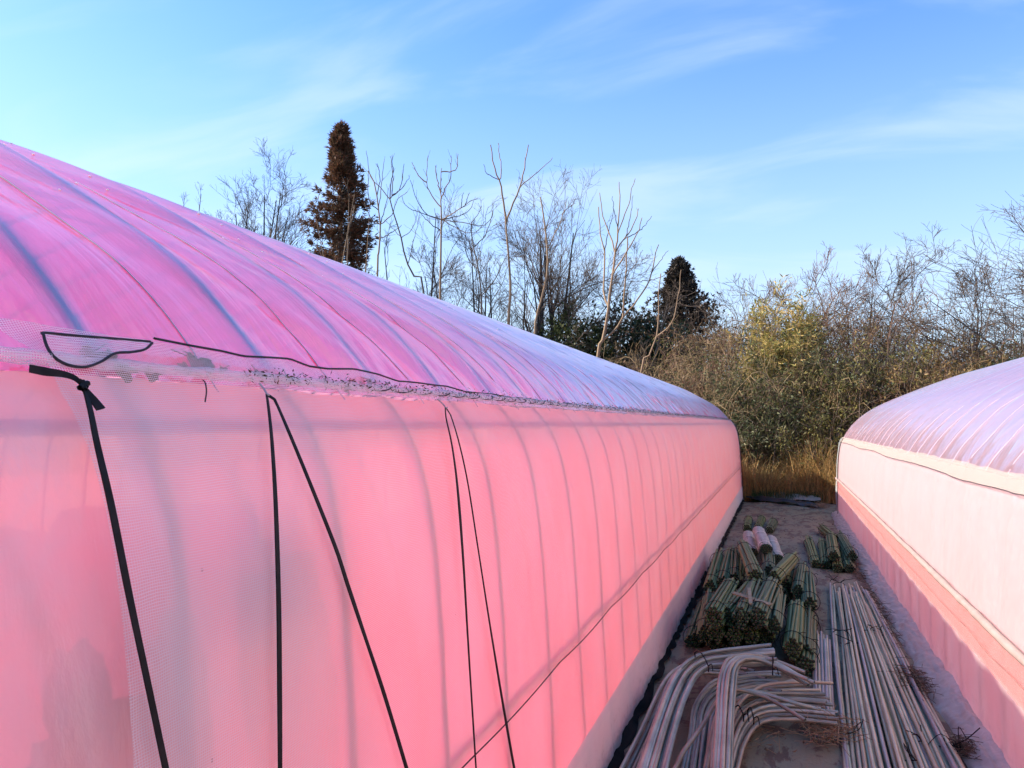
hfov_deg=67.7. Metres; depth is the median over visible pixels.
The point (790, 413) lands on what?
shrub
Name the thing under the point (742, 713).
wire tie
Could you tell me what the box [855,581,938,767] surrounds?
long pole
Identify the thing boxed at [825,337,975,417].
shrub
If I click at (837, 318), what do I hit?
shrub
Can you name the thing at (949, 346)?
bramble
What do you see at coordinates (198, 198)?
bare tree
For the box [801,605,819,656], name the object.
stake bundle
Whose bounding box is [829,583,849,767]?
long pole
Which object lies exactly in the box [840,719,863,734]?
wire tie
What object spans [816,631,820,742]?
short pole
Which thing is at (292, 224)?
bare tree
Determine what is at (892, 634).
dead weed
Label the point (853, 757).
long pole
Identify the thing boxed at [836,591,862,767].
long pole
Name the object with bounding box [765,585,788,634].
stake bundle
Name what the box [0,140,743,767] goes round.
greenhouse
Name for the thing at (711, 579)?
stake bundle
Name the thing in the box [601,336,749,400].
bramble
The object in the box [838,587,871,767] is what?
long pole
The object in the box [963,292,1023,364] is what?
bare tree
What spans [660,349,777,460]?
shrub
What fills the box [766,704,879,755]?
straw
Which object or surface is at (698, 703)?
bent pipe
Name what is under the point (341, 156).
conifer
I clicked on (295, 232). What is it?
bare tree
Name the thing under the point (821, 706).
bent pipe
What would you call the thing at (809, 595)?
stake bundle
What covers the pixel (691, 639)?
stake bundle
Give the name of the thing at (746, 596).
split bamboo
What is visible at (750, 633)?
stake bundle
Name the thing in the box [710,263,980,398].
bare tree
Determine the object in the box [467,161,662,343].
bare tree
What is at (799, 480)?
dry grass
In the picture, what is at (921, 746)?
long pole
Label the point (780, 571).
stake bundle
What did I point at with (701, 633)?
stake bundle
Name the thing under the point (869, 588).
dead weed
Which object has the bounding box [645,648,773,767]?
bent pipe
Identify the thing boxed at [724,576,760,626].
stake bundle
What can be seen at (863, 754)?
long pole
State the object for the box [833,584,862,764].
long pole
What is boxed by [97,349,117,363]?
dead leaf
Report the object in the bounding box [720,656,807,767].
bent pipe
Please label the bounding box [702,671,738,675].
bent pipe
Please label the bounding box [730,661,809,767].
bent pipe
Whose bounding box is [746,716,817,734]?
bent pipe
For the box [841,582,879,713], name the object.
long pole
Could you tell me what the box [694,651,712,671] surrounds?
wire tie
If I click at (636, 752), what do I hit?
bent pipe
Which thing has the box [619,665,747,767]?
bent pipe
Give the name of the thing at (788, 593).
stake bundle
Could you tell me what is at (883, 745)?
long pole
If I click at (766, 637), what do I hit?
stake bundle
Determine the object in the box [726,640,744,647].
stake bundle
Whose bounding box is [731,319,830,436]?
bamboo clump
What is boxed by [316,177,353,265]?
bare tree
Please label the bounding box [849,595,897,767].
long pole
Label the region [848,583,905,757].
long pole
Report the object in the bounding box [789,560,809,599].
stake bundle
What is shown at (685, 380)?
shrub
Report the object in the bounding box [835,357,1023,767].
greenhouse
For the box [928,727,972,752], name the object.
dead vine
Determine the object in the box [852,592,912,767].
long pole
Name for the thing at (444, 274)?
bare tree
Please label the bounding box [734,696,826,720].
bent pipe
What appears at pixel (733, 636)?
stake bundle
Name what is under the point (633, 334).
evergreen bush
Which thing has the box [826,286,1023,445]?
bramble
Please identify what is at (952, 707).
plastic sheet
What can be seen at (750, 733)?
bent pipe
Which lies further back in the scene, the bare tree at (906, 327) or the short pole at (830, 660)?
the bare tree at (906, 327)
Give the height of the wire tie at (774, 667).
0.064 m
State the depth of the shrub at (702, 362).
22.44 m
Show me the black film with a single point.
(629, 732)
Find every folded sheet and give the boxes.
[746,496,818,507]
[768,492,820,500]
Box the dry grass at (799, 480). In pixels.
[740,435,837,503]
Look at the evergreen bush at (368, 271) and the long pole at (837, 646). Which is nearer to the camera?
the long pole at (837, 646)
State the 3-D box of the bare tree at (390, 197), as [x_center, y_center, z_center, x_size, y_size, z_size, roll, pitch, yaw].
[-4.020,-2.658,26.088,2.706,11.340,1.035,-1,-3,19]
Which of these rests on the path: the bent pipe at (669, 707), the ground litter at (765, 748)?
the ground litter at (765, 748)
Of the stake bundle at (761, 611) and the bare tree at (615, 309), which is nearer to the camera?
the stake bundle at (761, 611)
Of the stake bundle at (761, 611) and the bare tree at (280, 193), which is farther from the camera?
the bare tree at (280, 193)
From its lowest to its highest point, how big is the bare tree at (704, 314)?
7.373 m
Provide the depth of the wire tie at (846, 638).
5.30 m
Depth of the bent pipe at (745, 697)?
4.21 m
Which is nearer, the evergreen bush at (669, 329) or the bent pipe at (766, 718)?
the bent pipe at (766, 718)
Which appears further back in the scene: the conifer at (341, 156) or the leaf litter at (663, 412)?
the conifer at (341, 156)
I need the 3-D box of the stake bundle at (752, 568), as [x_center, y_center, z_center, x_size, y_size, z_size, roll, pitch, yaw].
[2.183,1.620,7.060,0.165,0.169,1.984,-1,-4,14]
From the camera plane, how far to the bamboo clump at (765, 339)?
19.13 m
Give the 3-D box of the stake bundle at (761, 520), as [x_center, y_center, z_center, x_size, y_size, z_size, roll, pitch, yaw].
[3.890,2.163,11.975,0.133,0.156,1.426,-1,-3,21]
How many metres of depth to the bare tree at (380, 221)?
25.71 m
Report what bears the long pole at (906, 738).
on the long pole
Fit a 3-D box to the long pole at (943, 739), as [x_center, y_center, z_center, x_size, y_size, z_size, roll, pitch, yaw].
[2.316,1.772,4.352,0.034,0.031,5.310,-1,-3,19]
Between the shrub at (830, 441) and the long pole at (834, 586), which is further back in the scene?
the shrub at (830, 441)
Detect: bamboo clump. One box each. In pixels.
[723,273,818,459]
[723,412,827,475]
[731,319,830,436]
[734,299,776,409]
[755,292,830,424]
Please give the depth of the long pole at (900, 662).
4.06 m
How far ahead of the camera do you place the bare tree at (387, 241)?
27.50 m
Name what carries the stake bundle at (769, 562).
on the stake bundle at (765, 573)
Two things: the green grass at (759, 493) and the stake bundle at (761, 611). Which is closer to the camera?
the stake bundle at (761, 611)
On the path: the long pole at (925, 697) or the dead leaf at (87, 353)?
the long pole at (925, 697)
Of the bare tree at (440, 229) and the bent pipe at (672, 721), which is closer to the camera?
the bent pipe at (672, 721)
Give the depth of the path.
5.22 m
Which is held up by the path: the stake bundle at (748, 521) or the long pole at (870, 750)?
the stake bundle at (748, 521)
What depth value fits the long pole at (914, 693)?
4.28 m
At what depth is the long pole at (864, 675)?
4.80 m
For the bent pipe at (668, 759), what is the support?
on the bent pipe at (672, 721)
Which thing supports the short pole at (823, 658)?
on the path
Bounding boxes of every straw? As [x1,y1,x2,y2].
[746,723,782,753]
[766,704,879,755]
[809,500,834,508]
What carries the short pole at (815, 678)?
on the path
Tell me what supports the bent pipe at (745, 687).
on the path
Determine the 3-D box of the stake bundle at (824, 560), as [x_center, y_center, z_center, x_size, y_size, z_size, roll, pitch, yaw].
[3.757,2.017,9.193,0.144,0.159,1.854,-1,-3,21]
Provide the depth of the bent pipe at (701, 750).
3.76 m
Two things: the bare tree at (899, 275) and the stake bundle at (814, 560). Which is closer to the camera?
the stake bundle at (814, 560)
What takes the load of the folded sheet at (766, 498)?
on the path
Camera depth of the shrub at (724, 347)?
22.50 m
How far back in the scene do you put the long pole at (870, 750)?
4.24 m
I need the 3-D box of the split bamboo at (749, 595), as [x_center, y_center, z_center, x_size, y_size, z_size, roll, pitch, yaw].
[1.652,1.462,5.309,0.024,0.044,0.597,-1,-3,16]
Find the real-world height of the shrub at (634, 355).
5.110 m
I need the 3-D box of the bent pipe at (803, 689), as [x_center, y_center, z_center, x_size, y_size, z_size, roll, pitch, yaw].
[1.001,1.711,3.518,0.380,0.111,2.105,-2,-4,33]
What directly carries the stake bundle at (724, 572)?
on the stake bundle
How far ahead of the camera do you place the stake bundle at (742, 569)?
7.22 m
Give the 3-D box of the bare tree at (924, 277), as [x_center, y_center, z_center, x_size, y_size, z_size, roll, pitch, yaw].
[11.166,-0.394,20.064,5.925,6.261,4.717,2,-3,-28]
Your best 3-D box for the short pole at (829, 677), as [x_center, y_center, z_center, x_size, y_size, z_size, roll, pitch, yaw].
[1.922,1.793,4.630,0.020,0.038,1.801,-1,-3,22]
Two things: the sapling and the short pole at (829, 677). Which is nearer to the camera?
the short pole at (829, 677)
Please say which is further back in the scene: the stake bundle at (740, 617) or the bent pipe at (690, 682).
the stake bundle at (740, 617)
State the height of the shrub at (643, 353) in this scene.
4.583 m
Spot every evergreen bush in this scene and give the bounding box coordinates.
[361,261,376,274]
[537,296,624,365]
[583,294,676,379]
[621,306,702,392]
[965,335,1023,372]
[966,339,1016,369]
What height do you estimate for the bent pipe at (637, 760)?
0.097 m
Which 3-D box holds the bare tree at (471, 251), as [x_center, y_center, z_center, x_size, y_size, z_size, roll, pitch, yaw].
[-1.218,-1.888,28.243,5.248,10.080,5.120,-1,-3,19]
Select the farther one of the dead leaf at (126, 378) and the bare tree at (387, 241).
the bare tree at (387, 241)
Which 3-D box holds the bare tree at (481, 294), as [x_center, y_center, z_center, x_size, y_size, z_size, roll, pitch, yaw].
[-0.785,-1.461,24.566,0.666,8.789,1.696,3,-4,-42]
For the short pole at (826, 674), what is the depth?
4.76 m
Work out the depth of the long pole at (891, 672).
4.80 m
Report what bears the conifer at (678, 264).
on the ground
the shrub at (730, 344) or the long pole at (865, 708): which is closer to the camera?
the long pole at (865, 708)
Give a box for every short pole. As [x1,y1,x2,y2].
[814,651,818,739]
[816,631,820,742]
[816,633,822,739]
[820,631,826,739]
[822,634,827,741]
[824,638,829,739]
[826,638,833,736]
[828,639,835,741]
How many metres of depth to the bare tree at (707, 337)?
30.29 m
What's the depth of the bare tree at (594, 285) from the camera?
26.02 m
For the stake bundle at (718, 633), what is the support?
on the stake bundle at (713, 645)
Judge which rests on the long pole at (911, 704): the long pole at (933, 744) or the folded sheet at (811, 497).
the long pole at (933, 744)
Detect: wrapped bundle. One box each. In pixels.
[743,530,758,556]
[752,526,772,553]
[768,535,783,564]
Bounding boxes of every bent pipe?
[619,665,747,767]
[627,668,754,767]
[632,668,747,767]
[636,643,771,767]
[638,647,764,767]
[641,648,761,767]
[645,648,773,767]
[648,651,774,767]
[653,655,768,767]
[657,657,776,767]
[659,679,689,767]
[662,661,763,767]
[664,664,766,767]
[668,649,774,704]
[672,688,805,767]
[681,670,782,767]
[685,655,774,677]
[685,673,774,767]
[689,676,766,767]
[692,679,777,767]
[696,685,737,767]
[697,682,767,767]
[698,674,780,709]
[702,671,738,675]
[702,720,708,767]
[703,679,793,767]
[705,684,810,767]
[705,687,781,751]
[709,669,745,674]
[709,688,811,767]
[712,653,805,767]
[716,654,793,767]
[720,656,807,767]
[725,657,814,767]
[725,680,832,754]
[726,695,829,734]
[727,688,820,704]
[727,691,825,713]
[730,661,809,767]
[733,709,834,767]
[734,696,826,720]
[734,698,825,731]
[734,702,824,733]
[734,703,820,747]
[734,713,838,767]
[735,717,836,767]
[741,707,837,728]
[742,702,832,715]
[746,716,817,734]
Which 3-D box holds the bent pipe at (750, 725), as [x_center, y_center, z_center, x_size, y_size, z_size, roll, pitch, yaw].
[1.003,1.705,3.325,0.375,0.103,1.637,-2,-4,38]
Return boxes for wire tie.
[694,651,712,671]
[735,705,749,721]
[747,707,759,724]
[772,656,778,675]
[835,630,861,644]
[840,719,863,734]
[903,742,916,760]
[906,725,921,743]
[939,727,979,751]
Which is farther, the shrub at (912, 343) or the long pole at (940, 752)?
the shrub at (912, 343)
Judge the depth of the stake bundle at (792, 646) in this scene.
5.08 m
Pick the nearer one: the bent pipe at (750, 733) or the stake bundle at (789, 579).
the bent pipe at (750, 733)
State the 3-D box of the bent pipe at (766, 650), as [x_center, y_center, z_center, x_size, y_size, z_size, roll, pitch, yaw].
[0.727,1.617,3.532,0.450,0.249,2.393,-2,-3,31]
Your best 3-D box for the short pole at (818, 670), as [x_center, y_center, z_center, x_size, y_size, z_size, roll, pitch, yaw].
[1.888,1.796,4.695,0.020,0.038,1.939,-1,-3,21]
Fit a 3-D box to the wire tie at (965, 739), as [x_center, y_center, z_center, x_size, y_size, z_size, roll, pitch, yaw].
[2.112,1.686,3.639,0.210,0.130,0.030,-1,-3,19]
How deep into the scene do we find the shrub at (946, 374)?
16.43 m
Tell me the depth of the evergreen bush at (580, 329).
26.14 m
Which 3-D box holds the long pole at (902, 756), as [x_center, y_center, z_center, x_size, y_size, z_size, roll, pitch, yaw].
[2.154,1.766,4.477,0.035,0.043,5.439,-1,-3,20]
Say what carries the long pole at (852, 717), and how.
on the path
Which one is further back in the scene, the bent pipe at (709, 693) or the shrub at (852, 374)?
the shrub at (852, 374)
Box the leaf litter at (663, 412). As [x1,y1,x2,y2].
[244,368,729,419]
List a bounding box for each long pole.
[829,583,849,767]
[831,585,851,767]
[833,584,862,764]
[833,589,845,767]
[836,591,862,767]
[837,591,867,767]
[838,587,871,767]
[838,590,856,767]
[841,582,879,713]
[842,585,877,767]
[843,588,875,767]
[844,585,890,767]
[844,591,883,767]
[846,665,857,767]
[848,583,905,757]
[849,588,907,767]
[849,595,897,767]
[850,594,903,767]
[850,612,886,767]
[852,587,931,767]
[852,590,918,767]
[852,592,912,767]
[852,603,898,767]
[852,639,878,767]
[854,632,877,732]
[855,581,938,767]
[855,585,933,767]
[855,592,924,767]
[856,591,902,703]
[858,652,884,767]
[859,598,928,767]
[860,586,948,767]
[862,589,951,767]
[864,595,958,767]
[864,596,949,767]
[865,589,956,767]
[865,592,945,767]
[866,603,940,767]
[868,602,963,767]
[869,593,964,767]
[872,658,908,767]
[887,647,921,722]
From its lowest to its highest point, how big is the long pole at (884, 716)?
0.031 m
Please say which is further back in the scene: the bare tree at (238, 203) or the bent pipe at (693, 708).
the bare tree at (238, 203)
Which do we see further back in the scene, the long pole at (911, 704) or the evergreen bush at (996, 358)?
the evergreen bush at (996, 358)
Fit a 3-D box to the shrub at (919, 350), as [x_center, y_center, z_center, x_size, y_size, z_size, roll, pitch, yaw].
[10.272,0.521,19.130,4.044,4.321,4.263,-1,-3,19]
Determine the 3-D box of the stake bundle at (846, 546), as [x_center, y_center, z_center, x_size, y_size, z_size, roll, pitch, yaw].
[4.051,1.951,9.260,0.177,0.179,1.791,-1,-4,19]
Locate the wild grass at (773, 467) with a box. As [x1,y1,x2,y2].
[747,453,792,480]
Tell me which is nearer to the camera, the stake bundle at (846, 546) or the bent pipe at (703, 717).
the bent pipe at (703, 717)
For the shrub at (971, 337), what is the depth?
17.92 m
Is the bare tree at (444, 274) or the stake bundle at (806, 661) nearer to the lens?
the stake bundle at (806, 661)
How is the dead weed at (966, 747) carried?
on the path
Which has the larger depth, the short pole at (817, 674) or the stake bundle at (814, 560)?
the stake bundle at (814, 560)
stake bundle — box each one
[683,599,701,647]
[694,588,716,645]
[702,548,723,592]
[703,577,740,628]
[705,622,726,644]
[709,636,727,649]
[715,547,734,585]
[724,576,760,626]
[724,622,744,646]
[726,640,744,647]
[729,545,742,582]
[731,576,760,630]
[736,539,763,584]
[736,561,746,589]
[741,619,763,644]
[742,515,752,530]
[747,576,780,629]
[754,515,765,526]
[759,627,779,647]
[760,551,775,575]
[760,559,766,580]
[765,517,777,533]
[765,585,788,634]
[766,551,799,587]
[780,567,794,591]
[780,599,807,661]
[782,587,791,603]
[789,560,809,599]
[793,613,820,676]
[798,569,819,610]
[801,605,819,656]
[803,535,820,568]
[817,523,837,541]
[817,537,831,568]
[824,532,841,561]
[831,548,843,572]
[836,530,858,563]
[839,546,856,572]
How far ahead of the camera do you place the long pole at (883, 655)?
4.92 m
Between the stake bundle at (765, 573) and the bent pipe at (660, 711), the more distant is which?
the stake bundle at (765, 573)
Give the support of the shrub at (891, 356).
on the ground
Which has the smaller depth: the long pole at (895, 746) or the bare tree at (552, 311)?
the long pole at (895, 746)
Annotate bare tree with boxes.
[181,181,202,210]
[205,176,258,230]
[209,172,324,249]
[230,138,312,248]
[269,212,313,251]
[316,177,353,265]
[342,194,375,271]
[361,159,408,276]
[366,152,424,293]
[377,181,485,298]
[401,152,492,299]
[406,241,502,313]
[437,195,530,326]
[463,206,507,314]
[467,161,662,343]
[483,143,551,324]
[485,214,624,356]
[527,239,677,367]
[532,197,566,334]
[557,269,734,393]
[596,180,672,357]
[674,283,780,374]
[679,308,743,373]
[716,242,883,379]
[809,232,948,367]
[810,270,1016,361]
[837,191,1023,376]
[915,245,1012,362]
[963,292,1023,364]
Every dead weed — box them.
[852,564,870,583]
[861,584,880,601]
[874,599,892,620]
[874,617,903,648]
[876,657,943,702]
[945,728,982,759]
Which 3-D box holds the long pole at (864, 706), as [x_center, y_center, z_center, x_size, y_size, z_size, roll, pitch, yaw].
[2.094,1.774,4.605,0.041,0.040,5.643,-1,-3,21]
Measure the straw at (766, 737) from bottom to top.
0.079 m
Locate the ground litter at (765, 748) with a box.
[647,502,954,767]
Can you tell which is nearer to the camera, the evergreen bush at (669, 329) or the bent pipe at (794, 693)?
the bent pipe at (794, 693)
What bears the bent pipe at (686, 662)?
on the path
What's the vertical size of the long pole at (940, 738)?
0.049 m
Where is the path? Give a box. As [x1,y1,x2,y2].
[624,502,967,767]
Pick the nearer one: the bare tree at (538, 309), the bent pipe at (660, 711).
the bent pipe at (660, 711)
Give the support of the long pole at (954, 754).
on the long pole
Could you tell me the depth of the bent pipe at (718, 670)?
4.62 m
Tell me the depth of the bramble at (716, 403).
18.84 m
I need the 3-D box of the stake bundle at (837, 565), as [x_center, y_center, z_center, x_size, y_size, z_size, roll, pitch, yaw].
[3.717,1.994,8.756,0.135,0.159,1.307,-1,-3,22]
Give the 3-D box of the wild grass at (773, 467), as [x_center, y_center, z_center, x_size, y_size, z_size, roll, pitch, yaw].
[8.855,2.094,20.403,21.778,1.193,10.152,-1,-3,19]
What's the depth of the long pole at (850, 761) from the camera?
4.02 m
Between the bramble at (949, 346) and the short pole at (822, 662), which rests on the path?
the short pole at (822, 662)
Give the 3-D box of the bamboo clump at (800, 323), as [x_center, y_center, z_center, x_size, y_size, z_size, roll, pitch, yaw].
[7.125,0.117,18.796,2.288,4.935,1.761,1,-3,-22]
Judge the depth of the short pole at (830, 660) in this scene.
4.80 m
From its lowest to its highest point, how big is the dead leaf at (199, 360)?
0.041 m
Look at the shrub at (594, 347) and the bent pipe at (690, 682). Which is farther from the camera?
the shrub at (594, 347)
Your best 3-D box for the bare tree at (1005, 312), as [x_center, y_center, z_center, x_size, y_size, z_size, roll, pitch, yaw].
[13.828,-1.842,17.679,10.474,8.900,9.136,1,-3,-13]
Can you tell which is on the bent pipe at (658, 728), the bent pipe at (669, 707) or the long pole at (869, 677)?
the bent pipe at (669, 707)
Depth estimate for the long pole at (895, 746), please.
4.23 m
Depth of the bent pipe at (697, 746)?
4.02 m
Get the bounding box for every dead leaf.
[78,344,103,364]
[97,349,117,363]
[102,352,137,382]
[145,366,161,382]
[170,349,215,368]
[175,362,203,374]
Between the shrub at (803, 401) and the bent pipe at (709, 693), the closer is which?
the bent pipe at (709, 693)
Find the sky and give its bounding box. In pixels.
[0,0,1023,403]
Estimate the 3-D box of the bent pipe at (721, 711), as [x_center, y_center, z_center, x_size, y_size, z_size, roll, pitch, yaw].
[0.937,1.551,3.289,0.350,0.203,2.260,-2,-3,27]
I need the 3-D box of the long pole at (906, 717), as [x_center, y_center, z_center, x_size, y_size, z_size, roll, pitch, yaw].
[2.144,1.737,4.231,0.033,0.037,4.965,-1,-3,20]
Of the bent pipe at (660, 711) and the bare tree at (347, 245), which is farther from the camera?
the bare tree at (347, 245)
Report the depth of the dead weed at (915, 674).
4.52 m
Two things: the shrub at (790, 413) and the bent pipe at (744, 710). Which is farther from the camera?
the shrub at (790, 413)
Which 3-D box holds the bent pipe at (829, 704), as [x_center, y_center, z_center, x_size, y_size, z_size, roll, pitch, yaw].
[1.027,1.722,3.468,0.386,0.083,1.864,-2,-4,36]
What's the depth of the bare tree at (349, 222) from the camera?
25.51 m
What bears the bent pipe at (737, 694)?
on the path
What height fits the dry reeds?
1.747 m
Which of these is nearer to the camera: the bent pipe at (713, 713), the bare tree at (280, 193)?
the bent pipe at (713, 713)
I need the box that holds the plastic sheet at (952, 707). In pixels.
[831,511,1010,767]
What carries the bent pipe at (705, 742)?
on the path
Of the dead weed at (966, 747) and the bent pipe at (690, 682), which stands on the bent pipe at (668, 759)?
the bent pipe at (690, 682)
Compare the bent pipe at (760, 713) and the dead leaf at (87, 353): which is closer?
the dead leaf at (87, 353)
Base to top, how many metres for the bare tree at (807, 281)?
6.580 m
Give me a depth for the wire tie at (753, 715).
3.75 m
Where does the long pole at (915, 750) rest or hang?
on the long pole at (883, 655)
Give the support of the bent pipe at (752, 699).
on the bent pipe at (794, 693)
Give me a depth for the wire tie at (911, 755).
3.48 m
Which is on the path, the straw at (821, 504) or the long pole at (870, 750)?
the straw at (821, 504)
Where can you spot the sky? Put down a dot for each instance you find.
(753, 136)
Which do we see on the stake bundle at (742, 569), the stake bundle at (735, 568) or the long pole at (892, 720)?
the stake bundle at (735, 568)
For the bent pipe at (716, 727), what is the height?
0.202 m
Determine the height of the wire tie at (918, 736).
0.066 m
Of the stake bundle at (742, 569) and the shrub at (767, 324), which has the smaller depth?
the stake bundle at (742, 569)
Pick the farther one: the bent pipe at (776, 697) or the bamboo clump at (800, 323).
the bamboo clump at (800, 323)
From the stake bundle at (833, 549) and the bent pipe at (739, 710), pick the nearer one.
the bent pipe at (739, 710)
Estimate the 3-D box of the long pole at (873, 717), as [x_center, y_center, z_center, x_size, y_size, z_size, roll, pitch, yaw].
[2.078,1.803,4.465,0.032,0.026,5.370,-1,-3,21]
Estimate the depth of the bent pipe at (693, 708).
4.19 m
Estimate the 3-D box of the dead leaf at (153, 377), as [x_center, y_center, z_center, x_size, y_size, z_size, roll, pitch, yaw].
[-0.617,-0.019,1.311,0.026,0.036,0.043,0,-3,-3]
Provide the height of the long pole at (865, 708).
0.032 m
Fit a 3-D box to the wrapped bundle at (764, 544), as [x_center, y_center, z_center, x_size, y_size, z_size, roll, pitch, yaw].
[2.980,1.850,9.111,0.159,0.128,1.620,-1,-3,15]
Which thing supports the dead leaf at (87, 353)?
on the greenhouse at (234, 570)
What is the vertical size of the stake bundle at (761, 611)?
0.186 m
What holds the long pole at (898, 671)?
on the path
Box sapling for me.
[640,271,703,372]
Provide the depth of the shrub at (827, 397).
17.54 m
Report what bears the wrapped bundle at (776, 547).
on the path
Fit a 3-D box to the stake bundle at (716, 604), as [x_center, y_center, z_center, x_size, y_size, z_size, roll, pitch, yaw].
[1.541,1.568,5.544,0.176,0.169,1.307,-1,-5,21]
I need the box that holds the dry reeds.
[789,424,838,479]
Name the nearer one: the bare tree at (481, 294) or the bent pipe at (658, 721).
the bent pipe at (658, 721)
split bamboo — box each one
[731,591,771,605]
[747,587,752,603]
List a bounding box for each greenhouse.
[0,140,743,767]
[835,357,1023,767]
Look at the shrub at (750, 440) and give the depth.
17.30 m
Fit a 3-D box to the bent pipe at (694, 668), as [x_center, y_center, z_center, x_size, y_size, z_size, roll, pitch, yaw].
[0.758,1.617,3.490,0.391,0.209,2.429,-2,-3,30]
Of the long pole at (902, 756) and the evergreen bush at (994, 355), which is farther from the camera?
the evergreen bush at (994, 355)
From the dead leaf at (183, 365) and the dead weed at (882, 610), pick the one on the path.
the dead weed at (882, 610)
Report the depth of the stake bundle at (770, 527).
11.37 m
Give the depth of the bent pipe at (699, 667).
4.20 m
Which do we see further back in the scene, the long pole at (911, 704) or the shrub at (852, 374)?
the shrub at (852, 374)
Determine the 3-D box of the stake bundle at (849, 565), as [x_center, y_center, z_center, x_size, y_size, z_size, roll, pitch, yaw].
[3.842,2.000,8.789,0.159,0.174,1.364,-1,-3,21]
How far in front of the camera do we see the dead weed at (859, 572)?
7.81 m
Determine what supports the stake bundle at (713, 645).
on the path
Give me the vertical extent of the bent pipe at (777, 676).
0.099 m
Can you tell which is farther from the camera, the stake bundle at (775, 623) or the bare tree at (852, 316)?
the bare tree at (852, 316)
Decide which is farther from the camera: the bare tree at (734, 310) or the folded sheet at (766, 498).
the bare tree at (734, 310)
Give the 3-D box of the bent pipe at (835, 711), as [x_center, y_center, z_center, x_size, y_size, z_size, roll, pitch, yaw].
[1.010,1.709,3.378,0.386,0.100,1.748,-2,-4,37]
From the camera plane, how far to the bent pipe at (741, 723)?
3.97 m
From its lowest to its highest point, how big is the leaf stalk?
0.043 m
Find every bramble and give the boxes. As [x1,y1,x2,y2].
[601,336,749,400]
[642,360,752,423]
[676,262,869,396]
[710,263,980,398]
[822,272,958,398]
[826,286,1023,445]
[872,310,1023,388]
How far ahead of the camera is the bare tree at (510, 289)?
25.16 m
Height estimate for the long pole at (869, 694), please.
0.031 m
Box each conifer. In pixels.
[297,118,378,270]
[633,255,736,373]
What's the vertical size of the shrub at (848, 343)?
5.257 m
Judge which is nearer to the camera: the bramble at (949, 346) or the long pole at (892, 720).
the long pole at (892, 720)
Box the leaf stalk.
[202,379,206,401]
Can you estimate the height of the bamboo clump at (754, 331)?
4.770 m
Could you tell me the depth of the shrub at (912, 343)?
18.72 m
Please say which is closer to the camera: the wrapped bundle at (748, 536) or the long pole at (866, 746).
the long pole at (866, 746)
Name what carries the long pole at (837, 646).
on the path
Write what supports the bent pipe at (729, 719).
on the bent pipe at (803, 682)
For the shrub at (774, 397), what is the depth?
18.29 m
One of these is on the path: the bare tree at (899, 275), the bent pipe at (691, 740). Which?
the bent pipe at (691, 740)
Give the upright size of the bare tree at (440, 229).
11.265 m
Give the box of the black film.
[607,499,744,767]
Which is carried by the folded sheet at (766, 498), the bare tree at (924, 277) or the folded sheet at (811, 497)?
the folded sheet at (811, 497)
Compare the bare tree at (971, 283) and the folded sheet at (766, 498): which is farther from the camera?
the bare tree at (971, 283)
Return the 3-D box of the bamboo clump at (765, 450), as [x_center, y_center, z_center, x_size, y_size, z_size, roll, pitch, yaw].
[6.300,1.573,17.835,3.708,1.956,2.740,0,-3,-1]
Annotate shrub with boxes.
[544,325,662,378]
[605,335,681,377]
[615,335,699,388]
[620,298,770,411]
[623,343,749,418]
[629,305,758,406]
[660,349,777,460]
[678,305,791,418]
[685,345,857,463]
[698,331,907,446]
[706,397,779,475]
[720,298,808,382]
[725,386,844,471]
[737,290,909,355]
[757,337,926,450]
[765,345,900,447]
[768,400,857,480]
[784,286,918,428]
[788,324,962,428]
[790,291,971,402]
[813,302,1000,398]
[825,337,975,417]
[846,349,1007,400]
[852,315,1023,388]
[882,335,1023,384]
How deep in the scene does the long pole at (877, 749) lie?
4.24 m
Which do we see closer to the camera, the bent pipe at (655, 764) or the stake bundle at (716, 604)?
the bent pipe at (655, 764)
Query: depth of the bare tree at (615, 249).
21.42 m
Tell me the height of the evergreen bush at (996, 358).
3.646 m
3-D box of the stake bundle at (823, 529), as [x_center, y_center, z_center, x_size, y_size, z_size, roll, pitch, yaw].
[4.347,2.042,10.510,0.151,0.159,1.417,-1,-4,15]

